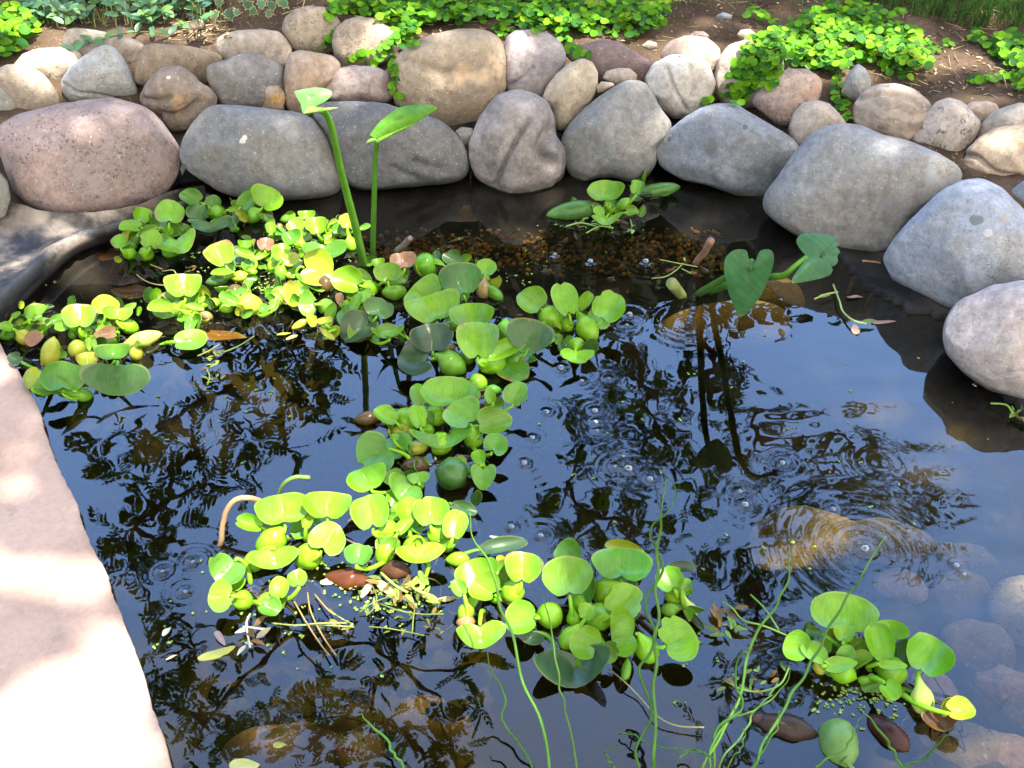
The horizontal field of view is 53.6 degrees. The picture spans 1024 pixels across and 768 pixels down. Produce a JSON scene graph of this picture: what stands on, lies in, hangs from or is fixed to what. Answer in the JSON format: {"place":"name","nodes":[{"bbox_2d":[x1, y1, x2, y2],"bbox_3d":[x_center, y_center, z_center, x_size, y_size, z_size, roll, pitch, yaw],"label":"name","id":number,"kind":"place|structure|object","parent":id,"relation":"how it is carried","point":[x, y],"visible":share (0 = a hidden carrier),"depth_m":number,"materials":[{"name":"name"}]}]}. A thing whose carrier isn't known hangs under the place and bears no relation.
{"place":"outdoors","nodes":[
{"label":"outdoors","id":0,"kind":"place"},
{"bbox_2d":[0,0,1023,424],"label":"ground","id":1,"kind":"structure","parent":0,"point":[700,14],"depth_m":2.76,"materials":[{"name":"soil"}]},
{"bbox_2d":[0,0,44,57],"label":"creeping jenny","id":2,"kind":"object","parent":1,"relation":"on","point":[26,24],"visible":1,"depth_m":2.70,"materials":[{"name":"green plant"}]},
{"bbox_2d":[0,64,59,109],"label":"river stone","id":3,"kind":"object","parent":1,"relation":"on","point":[26,87],"visible":0.69,"depth_m":2.44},
{"bbox_2d":[14,47,81,79],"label":"river stone","id":4,"kind":"object","parent":1,"relation":"on","point":[54,63],"visible":0.56,"depth_m":2.53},
{"bbox_2d":[0,344,171,767],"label":"paving slab","id":5,"kind":"structure","parent":1,"relation":"on","point":[74,692],"depth_m":1.41,"materials":[{"name":"pink stone"}]},
{"bbox_2d":[0,98,181,212],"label":"boulder","id":6,"kind":"object","parent":1,"relation":"on","point":[93,155],"visible":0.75,"depth_m":2.24,"materials":[{"name":"pink stone"}]},
{"bbox_2d":[61,45,137,101],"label":"river stone","id":7,"kind":"object","parent":1,"relation":"on","point":[102,71],"visible":0.83,"depth_m":2.49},
{"bbox_2d":[63,28,143,62],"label":"river stone","id":8,"kind":"object","parent":1,"relation":"on","point":[128,49],"visible":0.46,"depth_m":2.60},
{"bbox_2d":[15,0,213,50],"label":"periwinkle","id":9,"kind":"object","parent":1,"relation":"on","point":[146,11],"visible":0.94,"depth_m":2.76,"materials":[{"name":"green plant"}]},
{"bbox_2d":[134,43,222,86],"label":"river stone","id":10,"kind":"object","parent":1,"relation":"on","point":[153,58],"visible":0.58,"depth_m":2.53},
{"bbox_2d":[140,66,217,131],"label":"river stone","id":11,"kind":"object","parent":1,"relation":"on","point":[176,98],"visible":0.89,"depth_m":2.43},
{"bbox_2d":[206,52,284,106],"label":"river stone","id":12,"kind":"object","parent":1,"relation":"on","point":[246,79],"visible":0.69,"depth_m":2.49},
{"bbox_2d":[210,0,288,28],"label":"ivy","id":13,"kind":"object","parent":1,"relation":"on","point":[231,13],"visible":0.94,"depth_m":2.79,"materials":[{"name":"green plant"}]},
{"bbox_2d":[216,29,291,65],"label":"river stone","id":14,"kind":"object","parent":1,"relation":"on","point":[275,46],"visible":0.61,"depth_m":2.60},
{"bbox_2d":[180,104,341,201],"bbox_3d":[-0.596,-0.550,2.420,0.379,0.272,0.262,0,40,0],"label":"boulder","id":15,"kind":"object","parent":1,"relation":"on","point":[235,151],"visible":0.81,"depth_m":2.32,"materials":[{"name":"grey stone"}]},
{"bbox_2d":[262,85,285,109],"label":"river stone","id":16,"kind":"object","parent":1,"relation":"on","point":[275,97],"visible":0.75,"depth_m":2.50,"materials":[{"name":"stone"}]},
{"bbox_2d":[282,6,340,53],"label":"river stone","id":17,"kind":"object","parent":1,"relation":"on","point":[309,28],"visible":0.7,"depth_m":2.64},
{"bbox_2d":[283,50,340,115],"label":"river stone","id":18,"kind":"object","parent":1,"relation":"on","point":[306,69],"visible":0.81,"depth_m":2.50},
{"bbox_2d":[325,65,392,102],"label":"river stone","id":19,"kind":"object","parent":1,"relation":"on","point":[359,83],"visible":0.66,"depth_m":2.52,"materials":[{"name":"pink stone"}]},
{"bbox_2d":[332,16,398,66],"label":"river stone","id":20,"kind":"object","parent":1,"relation":"on","point":[351,36],"visible":0.81,"depth_m":2.60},
{"bbox_2d":[391,28,506,125],"bbox_3d":[-0.160,-0.774,2.575,0.297,0.250,0.217,0,40,0],"label":"boulder","id":21,"kind":"object","parent":1,"relation":"on","point":[450,77],"visible":0.78,"depth_m":2.49,"materials":[{"name":"beige stone"}]},
{"bbox_2d":[317,0,671,99],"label":"creeping jenny","id":22,"kind":"object","parent":1,"relation":"on","point":[563,16],"visible":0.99,"depth_m":2.77,"materials":[{"name":"green plant"}]},
{"bbox_2d":[0,115,1023,767],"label":"pond liner","id":23,"kind":"object","parent":1,"relation":"on","point":[830,389],"visible":0.55,"depth_m":2.00,"materials":[{"name":"rubber"}]},
{"bbox_2d":[220,724,341,767],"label":"sunken stone","id":24,"kind":"object","parent":23,"relation":"on","point":[311,747],"visible":0.74,"depth_m":1.55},
{"bbox_2d":[334,731,387,767],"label":"sunken stone","id":25,"kind":"object","parent":23,"relation":"on","point":[372,748],"visible":0.92,"depth_m":1.55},
{"bbox_2d":[313,101,469,190],"bbox_3d":[-0.289,-0.578,2.451,0.373,0.234,0.231,0,40,0],"label":"boulder","id":26,"kind":"object","parent":23,"relation":"on","point":[428,150],"visible":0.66,"depth_m":2.37,"materials":[{"name":"stone"}]},
{"bbox_2d":[385,694,477,767],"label":"sunken stone","id":27,"kind":"object","parent":23,"relation":"on","point":[428,731],"visible":0.93,"depth_m":1.59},
{"bbox_2d":[362,227,724,278],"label":"gravel","id":28,"kind":"structure","parent":23,"relation":"on","point":[599,258],"depth_m":2.36,"materials":[{"name":"gravel"}]},
{"bbox_2d":[561,80,670,182],"bbox_3d":[0.252,-0.609,2.463,0.269,0.249,0.219,0,40,0],"label":"boulder","id":29,"kind":"object","parent":23,"relation":"on","point":[620,131],"visible":0.94,"depth_m":2.39,"materials":[{"name":"grey stone"}]},
{"bbox_2d":[603,68,636,85],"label":"pebble","id":30,"kind":"object","parent":29,"relation":"on","point":[616,76],"visible":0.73,"depth_m":2.50,"materials":[{"name":"beige stone"}]},
{"bbox_2d":[653,300,791,350],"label":"sunken stone","id":31,"kind":"object","parent":23,"relation":"on","point":[720,326],"visible":0.94,"depth_m":2.06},
{"bbox_2d":[656,103,798,196],"bbox_3d":[0.516,-0.561,2.430,0.337,0.222,0.209,19,43,21],"label":"boulder","id":32,"kind":"object","parent":23,"relation":"on","point":[735,149],"visible":0.9,"depth_m":2.35,"materials":[{"name":"grey stone"}]},
{"bbox_2d":[758,278,804,316],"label":"sunken stone","id":33,"kind":"object","parent":23,"relation":"on","point":[786,295],"visible":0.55,"depth_m":2.12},
{"bbox_2d":[749,505,937,572],"bbox_3d":[0.545,0.263,1.681,0.287,0.111,0.092,6,40,7],"label":"sunken stone","id":34,"kind":"object","parent":23,"relation":"on","point":[837,540],"visible":0.98,"depth_m":1.65,"materials":[{"name":"stone"}]},
{"bbox_2d":[872,567,927,603],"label":"sunken stone","id":35,"kind":"object","parent":23,"relation":"on","point":[899,584],"visible":1,"depth_m":1.62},
{"bbox_2d":[910,670,958,708],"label":"sunken stone","id":36,"kind":"object","parent":23,"relation":"on","point":[946,684],"visible":0.22,"depth_m":1.47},
{"bbox_2d":[915,720,1000,767],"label":"sunken stone","id":37,"kind":"object","parent":23,"relation":"on","point":[982,745],"visible":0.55,"depth_m":1.40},
{"bbox_2d":[931,570,990,617],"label":"sunken stone","id":38,"kind":"object","parent":23,"relation":"on","point":[963,592],"visible":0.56,"depth_m":1.60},
{"bbox_2d":[935,542,996,568],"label":"sunken stone","id":39,"kind":"object","parent":23,"relation":"on","point":[969,555],"visible":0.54,"depth_m":1.67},
{"bbox_2d":[940,619,1016,671],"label":"sunken stone","id":40,"kind":"object","parent":23,"relation":"on","point":[976,645],"visible":0.67,"depth_m":1.52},
{"bbox_2d":[973,665,1023,705],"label":"sunken stone","id":41,"kind":"object","parent":23,"relation":"on","point":[999,684],"visible":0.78,"depth_m":1.47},
{"bbox_2d":[985,575,1023,646],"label":"sunken stone","id":42,"kind":"object","parent":23,"relation":"on","point":[1004,605],"visible":0.82,"depth_m":1.54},
{"bbox_2d":[988,729,1023,767],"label":"sunken stone","id":43,"kind":"object","parent":23,"relation":"on","point":[1011,753],"visible":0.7,"depth_m":1.39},
{"bbox_2d":[1000,692,1023,728],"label":"sunken stone","id":44,"kind":"object","parent":23,"relation":"on","point":[1011,708],"visible":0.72,"depth_m":1.45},
{"bbox_2d":[0,0,1023,27],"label":"grass","id":45,"kind":"structure","parent":1,"relation":"on","point":[983,18],"depth_m":2.81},
{"bbox_2d":[4,0,1023,97],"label":"leaf litter","id":46,"kind":"object","parent":1,"relation":"on","point":[227,33],"visible":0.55,"depth_m":2.76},
{"bbox_2d":[469,89,565,195],"bbox_3d":[0.014,-0.573,2.445,0.236,0.259,0.228,0,40,0],"label":"boulder","id":47,"kind":"object","parent":1,"relation":"on","point":[516,147],"visible":0.95,"depth_m":2.37,"materials":[{"name":"stone"}]},
{"bbox_2d":[504,29,566,96],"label":"river stone","id":48,"kind":"object","parent":1,"relation":"on","point":[535,63],"visible":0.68,"depth_m":2.52,"materials":[{"name":"grey stone"}]},
{"bbox_2d":[542,58,597,130],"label":"river stone","id":49,"kind":"object","parent":1,"relation":"on","point":[569,92],"visible":0.88,"depth_m":2.48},
{"bbox_2d":[566,40,652,82],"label":"river stone","id":50,"kind":"object","parent":1,"relation":"on","point":[607,55],"visible":0.61,"depth_m":2.55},
{"bbox_2d":[645,54,715,118],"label":"river stone","id":51,"kind":"object","parent":1,"relation":"on","point":[681,86],"visible":0.82,"depth_m":2.49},
{"bbox_2d":[660,35,720,72],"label":"river stone","id":52,"kind":"object","parent":1,"relation":"on","point":[707,50],"visible":0.57,"depth_m":2.58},
{"bbox_2d":[654,0,779,25],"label":"creeping jenny","id":53,"kind":"object","parent":1,"relation":"on","point":[765,15],"visible":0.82,"depth_m":2.81,"materials":[{"name":"green plant"}]},
{"bbox_2d":[714,38,783,107],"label":"river stone","id":54,"kind":"object","parent":1,"relation":"on","point":[727,55],"visible":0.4,"depth_m":2.53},
{"bbox_2d":[752,69,821,126],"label":"river stone","id":55,"kind":"object","parent":1,"relation":"on","point":[787,97],"visible":0.75,"depth_m":2.44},
{"bbox_2d":[789,100,845,145],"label":"river stone","id":56,"kind":"object","parent":1,"relation":"on","point":[809,118],"visible":0.63,"depth_m":2.35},
{"bbox_2d":[701,0,954,121],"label":"creeping jenny","id":57,"kind":"object","parent":1,"relation":"on","point":[839,25],"visible":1,"depth_m":2.60,"materials":[{"name":"green plant"}]},
{"bbox_2d":[841,64,870,100],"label":"river stone","id":58,"kind":"object","parent":1,"relation":"on","point":[856,84],"visible":0.87,"depth_m":2.48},
{"bbox_2d":[763,123,961,251],"bbox_3d":[0.765,-0.429,2.230,0.398,0.279,0.232,12,42,14],"label":"boulder","id":59,"kind":"object","parent":1,"relation":"on","point":[853,186],"visible":0.86,"depth_m":2.14,"materials":[{"name":"grey stone"}]},
{"bbox_2d":[853,83,931,139],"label":"river stone","id":60,"kind":"object","parent":1,"relation":"on","point":[895,110],"visible":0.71,"depth_m":2.37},
{"bbox_2d":[912,98,980,150],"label":"river stone","id":61,"kind":"object","parent":1,"relation":"on","point":[950,124],"visible":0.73,"depth_m":2.32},
{"bbox_2d":[883,178,1023,307],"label":"boulder","id":62,"kind":"object","parent":1,"relation":"on","point":[951,246],"visible":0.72,"depth_m":1.98,"materials":[{"name":"grey stone"}]},
{"bbox_2d":[943,280,1023,398],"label":"boulder","id":63,"kind":"object","parent":1,"relation":"on","point":[983,336],"visible":0.96,"depth_m":1.81,"materials":[{"name":"white stone"}]},
{"bbox_2d":[963,124,1023,175],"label":"river stone","id":64,"kind":"object","parent":1,"relation":"on","point":[998,151],"visible":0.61,"depth_m":2.24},
{"bbox_2d":[966,27,1023,90],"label":"creeping jenny","id":65,"kind":"object","parent":1,"relation":"on","point":[1007,44],"visible":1,"depth_m":2.58,"materials":[{"name":"green plant"}]},
{"bbox_2d":[977,103,1023,136],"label":"river stone","id":66,"kind":"object","parent":1,"relation":"on","point":[1012,114],"visible":0.43,"depth_m":2.31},
{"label":"water","id":67,"kind":"structure","parent":0,"visible":0},
{"bbox_2d":[0,301,61,365],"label":"water hyacinth","id":68,"kind":"object","parent":67,"relation":"on","point":[25,329],"visible":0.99,"depth_m":1.97,"materials":[{"name":"green plant"}]},
{"bbox_2d":[7,343,150,416],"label":"water hyacinth","id":69,"kind":"object","parent":67,"relation":"on","point":[66,380],"visible":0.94,"depth_m":1.82,"materials":[{"name":"green plant"}]},
{"bbox_2d":[40,294,150,366],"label":"water hyacinth","id":70,"kind":"object","parent":67,"relation":"on","point":[94,323],"visible":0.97,"depth_m":1.95,"materials":[{"name":"green plant"}]},
{"bbox_2d":[109,199,195,285],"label":"water hyacinth","id":71,"kind":"object","parent":67,"relation":"on","point":[164,227],"visible":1,"depth_m":2.22,"materials":[{"name":"green plant"}]},
{"bbox_2d":[123,329,206,365],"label":"water hyacinth","id":72,"kind":"object","parent":67,"relation":"on","point":[191,339],"visible":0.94,"depth_m":1.95,"materials":[{"name":"green plant"}]},
{"bbox_2d":[143,274,242,352],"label":"water hyacinth","id":73,"kind":"object","parent":67,"relation":"on","point":[189,311],"visible":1,"depth_m":2.02,"materials":[{"name":"green plant"}]},
{"bbox_2d":[179,183,283,244],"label":"water hyacinth","id":74,"kind":"object","parent":67,"relation":"on","point":[254,201],"visible":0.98,"depth_m":2.29,"materials":[{"name":"green plant"}]},
{"bbox_2d":[215,495,260,549],"bbox_3d":[-0.425,0.209,1.571,0.090,0.084,0.025,-22,45,-24],"label":"curled stalk","id":75,"kind":"object","parent":67,"relation":"on","point":[229,505],"visible":0.99,"depth_m":1.56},
{"bbox_2d":[203,235,289,291],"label":"water hyacinth","id":76,"kind":"object","parent":67,"relation":"on","point":[229,257],"visible":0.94,"depth_m":2.13,"materials":[{"name":"green plant"}]},
{"bbox_2d":[207,280,297,340],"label":"water hyacinth","id":77,"kind":"object","parent":67,"relation":"on","point":[243,302],"visible":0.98,"depth_m":2.02,"materials":[{"name":"green plant"}]},
{"bbox_2d":[235,613,270,655],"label":"dead leaves","id":78,"kind":"object","parent":67,"relation":"on","point":[247,630],"visible":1,"depth_m":1.43,"materials":[{"name":"beige plant"}]},
{"bbox_2d":[198,552,327,648],"bbox_3d":[-0.377,0.320,1.496,0.202,0.114,0.112,10,41,12],"label":"water hyacinth","id":79,"kind":"object","parent":67,"relation":"on","point":[227,572],"visible":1,"depth_m":1.47,"materials":[{"name":"green plant"}]},
{"bbox_2d":[254,214,299,258],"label":"water hyacinth","id":80,"kind":"object","parent":67,"relation":"on","point":[270,225],"visible":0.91,"depth_m":2.27,"materials":[{"name":"green plant"}]},
{"bbox_2d":[254,243,338,332],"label":"water hyacinth","id":81,"kind":"object","parent":67,"relation":"on","point":[316,273],"visible":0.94,"depth_m":2.10,"materials":[{"name":"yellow plant"}]},
{"bbox_2d":[236,491,395,595],"bbox_3d":[-0.300,0.233,1.581,0.246,0.132,0.142,-7,40,-8],"label":"water hyacinth","id":82,"kind":"object","parent":67,"relation":"on","point":[303,513],"visible":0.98,"depth_m":1.55,"materials":[{"name":"green plant"}]},
{"bbox_2d":[267,210,370,269],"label":"water hyacinth","id":83,"kind":"object","parent":67,"relation":"on","point":[299,233],"visible":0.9,"depth_m":2.22,"materials":[{"name":"green plant"}]},
{"bbox_2d":[281,297,404,370],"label":"water hyacinth","id":84,"kind":"object","parent":67,"relation":"on","point":[360,323],"visible":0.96,"depth_m":1.97,"materials":[{"name":"green plant"}]},
{"bbox_2d":[324,568,368,590],"bbox_3d":[-0.246,0.292,1.517,0.072,0.033,0.036,0,40,0],"label":"loose bladder","id":85,"kind":"object","parent":67,"relation":"on","point":[345,579],"visible":1,"depth_m":1.51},
{"bbox_2d":[294,88,436,273],"bbox_3d":[-0.278,-0.392,2.027,0.255,0.463,0.118,-11,41,-12],"label":"arrow leaf plant","id":86,"kind":"object","parent":67,"relation":"on","point":[399,119],"visible":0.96,"depth_m":1.92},
{"bbox_2d":[331,250,440,312],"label":"water hyacinth","id":87,"kind":"object","parent":67,"relation":"on","point":[392,277],"visible":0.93,"depth_m":2.07,"materials":[{"name":"green plant"}]},
{"bbox_2d":[329,574,443,635],"bbox_3d":[-0.181,0.321,1.471,0.169,0.010,0.114,0,40,0],"label":"water weed","id":88,"kind":"object","parent":67,"relation":"on","point":[375,581],"visible":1,"depth_m":1.47,"materials":[{"name":"green plant"}]},
{"bbox_2d":[380,560,410,579],"bbox_3d":[-0.176,0.281,1.529,0.049,0.030,0.029,0,40,0],"label":"loose bladder","id":89,"kind":"object","parent":67,"relation":"on","point":[395,569],"visible":0.95,"depth_m":1.52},
{"bbox_2d":[380,572,439,608],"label":"water weed","id":90,"kind":"object","parent":67,"relation":"on","point":[397,592],"visible":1,"depth_m":1.49,"materials":[{"name":"yellow plant"}]},
{"bbox_2d":[344,490,481,615],"bbox_3d":[-0.151,0.244,1.578,0.172,0.128,0.210,14,42,16],"label":"water hyacinth","id":91,"kind":"object","parent":67,"relation":"on","point":[444,530],"visible":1,"depth_m":1.55,"materials":[{"name":"green plant"}]},
{"bbox_2d":[340,418,501,530],"bbox_3d":[-0.155,0.145,1.695,0.276,0.132,0.204,0,40,0],"label":"water hyacinth","id":92,"kind":"object","parent":67,"relation":"on","point":[378,454],"visible":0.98,"depth_m":1.66,"materials":[{"name":"green plant"}]},
{"bbox_2d":[377,323,465,378],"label":"water hyacinth","id":93,"kind":"object","parent":67,"relation":"on","point":[422,342],"visible":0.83,"depth_m":1.88,"materials":[{"name":"green plant"}]},
{"bbox_2d":[354,373,527,462],"bbox_3d":[-0.125,0.061,1.784,0.306,0.141,0.241,0,40,0],"label":"water hyacinth","id":94,"kind":"object","parent":67,"relation":"on","point":[460,410],"visible":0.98,"depth_m":1.75,"materials":[{"name":"green plant"}]},
{"bbox_2d":[403,249,503,343],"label":"water hyacinth","id":95,"kind":"object","parent":67,"relation":"on","point":[448,290],"visible":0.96,"depth_m":2.01,"materials":[{"name":"green plant"}]},
{"bbox_2d":[436,535,543,660],"bbox_3d":[-0.033,0.314,1.492,0.159,0.134,0.203,0,40,0],"label":"water hyacinth","id":96,"kind":"object","parent":67,"relation":"on","point":[473,581],"visible":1,"depth_m":1.47,"materials":[{"name":"green plant"}]},
{"bbox_2d":[456,318,561,384],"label":"water hyacinth","id":97,"kind":"object","parent":67,"relation":"on","point":[504,348],"visible":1,"depth_m":1.89,"materials":[{"name":"green plant"}]},
{"bbox_2d":[42,218,1006,729],"bbox_3d":[-0.074,0.032,1.826,1.795,0.002,1.308,0,40,0],"label":"duckweed","id":98,"kind":"object","parent":67,"relation":"on","point":[844,690],"visible":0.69,"depth_m":1.48,"materials":[{"name":"green plant"}]},
{"bbox_2d":[516,282,625,384],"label":"water hyacinth","id":99,"kind":"object","parent":67,"relation":"on","point":[604,312],"visible":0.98,"depth_m":1.97,"materials":[{"name":"green plant"}]},
{"bbox_2d":[518,628,649,720],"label":"water hyacinth","id":100,"kind":"object","parent":67,"relation":"on","point":[575,671],"visible":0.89,"depth_m":1.39,"materials":[{"name":"green plant"}]},
{"bbox_2d":[546,170,680,260],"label":"water hyacinth","id":101,"kind":"object","parent":67,"relation":"on","point":[609,192],"visible":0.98,"depth_m":2.31,"materials":[{"name":"green plant"}]},
{"bbox_2d":[536,538,700,672],"bbox_3d":[0.150,0.327,1.475,0.230,0.137,0.229,0,40,0],"label":"water hyacinth","id":102,"kind":"object","parent":67,"relation":"on","point":[614,595],"visible":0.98,"depth_m":1.44,"materials":[{"name":"green plant"}]},
{"bbox_2d":[362,475,949,767],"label":"corkscrew rush","id":103,"kind":"object","parent":67,"relation":"on","point":[714,744],"visible":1,"depth_m":1.26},
{"bbox_2d":[635,560,704,634],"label":"water hyacinth","id":104,"kind":"object","parent":67,"relation":"on","point":[674,585],"visible":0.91,"depth_m":1.47,"materials":[{"name":"green plant"}]},
{"bbox_2d":[703,594,786,637],"bbox_3d":[0.330,0.332,1.457,0.116,0.010,0.081,0,40,0],"label":"water weed","id":105,"kind":"object","parent":67,"relation":"on","point":[732,622],"visible":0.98,"depth_m":1.45,"materials":[{"name":"brown plant"}]},
{"bbox_2d":[666,233,839,315],"bbox_3d":[0.412,-0.188,1.904,0.187,0.332,0.362,-18,43,-20],"label":"heart leaf plant","id":106,"kind":"object","parent":67,"relation":"on","point":[744,279],"visible":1,"depth_m":1.74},
{"bbox_2d":[717,661,790,695],"bbox_3d":[0.329,0.399,1.377,0.108,0.010,0.052,0,40,0],"label":"water weed","id":107,"kind":"object","parent":67,"relation":"on","point":[751,681],"visible":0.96,"depth_m":1.37,"materials":[{"name":"green plant"}]},
{"bbox_2d":[744,712,818,742],"bbox_3d":[0.354,0.449,1.332,0.096,0.034,0.035,17,43,19],"label":"dead leaf","id":108,"kind":"object","parent":67,"relation":"on","point":[794,728],"visible":0.91,"depth_m":1.32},
{"bbox_2d":[817,718,858,767],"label":"loose bladder","id":109,"kind":"object","parent":67,"relation":"on","point":[834,736],"visible":0.98,"depth_m":1.30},
{"bbox_2d":[783,591,989,758],"bbox_3d":[0.519,0.401,1.390,0.285,0.138,0.169,21,44,23],"label":"water hyacinth","id":110,"kind":"object","parent":67,"relation":"on","point":[881,656],"visible":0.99,"depth_m":1.38,"materials":[{"name":"green plant"}]},
{"bbox_2d":[867,714,910,753],"bbox_3d":[0.490,0.455,1.323,0.034,0.036,0.065,-25,46,-27],"label":"loose bladder","id":111,"kind":"object","parent":67,"relation":"on","point":[895,734],"visible":0.86,"depth_m":1.31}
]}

